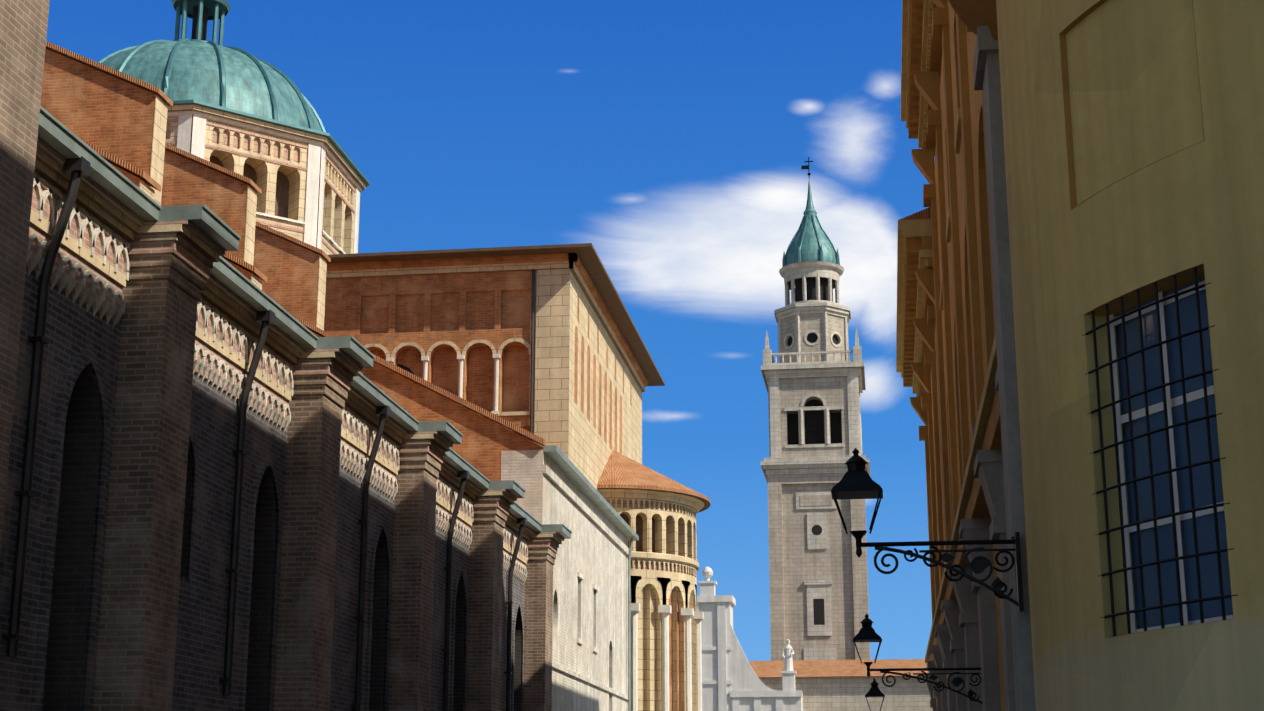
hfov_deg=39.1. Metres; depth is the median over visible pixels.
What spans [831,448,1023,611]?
street lamp
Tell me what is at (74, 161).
chapel gutter
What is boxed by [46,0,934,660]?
sky
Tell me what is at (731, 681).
san giovanni facade
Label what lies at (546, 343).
transept
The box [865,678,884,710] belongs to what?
street lamp
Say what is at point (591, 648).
sacristy block
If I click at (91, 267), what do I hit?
chapel frieze
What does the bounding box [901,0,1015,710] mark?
seminary facade
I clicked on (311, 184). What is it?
dome drum
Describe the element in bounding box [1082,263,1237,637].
curved chapel window
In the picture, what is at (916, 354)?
building
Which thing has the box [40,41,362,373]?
buttress walls
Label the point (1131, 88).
wall panel
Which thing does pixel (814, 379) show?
bell tower
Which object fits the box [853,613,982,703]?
street lamp
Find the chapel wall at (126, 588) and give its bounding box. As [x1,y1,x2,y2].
[0,232,558,710]
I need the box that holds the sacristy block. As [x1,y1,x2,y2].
[363,354,638,710]
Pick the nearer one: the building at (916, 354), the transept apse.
the building at (916, 354)
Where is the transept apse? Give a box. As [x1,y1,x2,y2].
[597,450,710,710]
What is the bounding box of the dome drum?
[165,100,369,254]
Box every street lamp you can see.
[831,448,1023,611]
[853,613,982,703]
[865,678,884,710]
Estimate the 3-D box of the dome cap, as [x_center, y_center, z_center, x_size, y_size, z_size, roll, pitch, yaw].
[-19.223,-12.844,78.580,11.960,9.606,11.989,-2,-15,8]
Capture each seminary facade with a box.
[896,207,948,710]
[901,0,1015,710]
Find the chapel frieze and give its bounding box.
[26,158,529,583]
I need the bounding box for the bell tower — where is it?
[760,157,870,660]
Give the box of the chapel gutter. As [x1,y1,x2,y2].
[2,105,571,710]
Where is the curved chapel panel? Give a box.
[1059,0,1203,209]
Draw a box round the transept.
[324,243,664,490]
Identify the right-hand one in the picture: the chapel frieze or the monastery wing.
the monastery wing
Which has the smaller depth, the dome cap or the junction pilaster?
the junction pilaster
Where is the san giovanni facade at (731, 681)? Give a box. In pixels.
[697,566,802,710]
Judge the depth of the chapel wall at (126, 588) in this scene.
27.13 m
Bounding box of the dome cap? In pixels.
[98,0,325,131]
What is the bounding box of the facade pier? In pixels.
[0,0,49,551]
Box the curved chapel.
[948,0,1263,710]
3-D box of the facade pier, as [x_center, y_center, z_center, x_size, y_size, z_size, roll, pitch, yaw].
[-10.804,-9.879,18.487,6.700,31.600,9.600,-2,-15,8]
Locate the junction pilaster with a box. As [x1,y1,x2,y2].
[973,25,1035,710]
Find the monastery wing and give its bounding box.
[749,659,932,710]

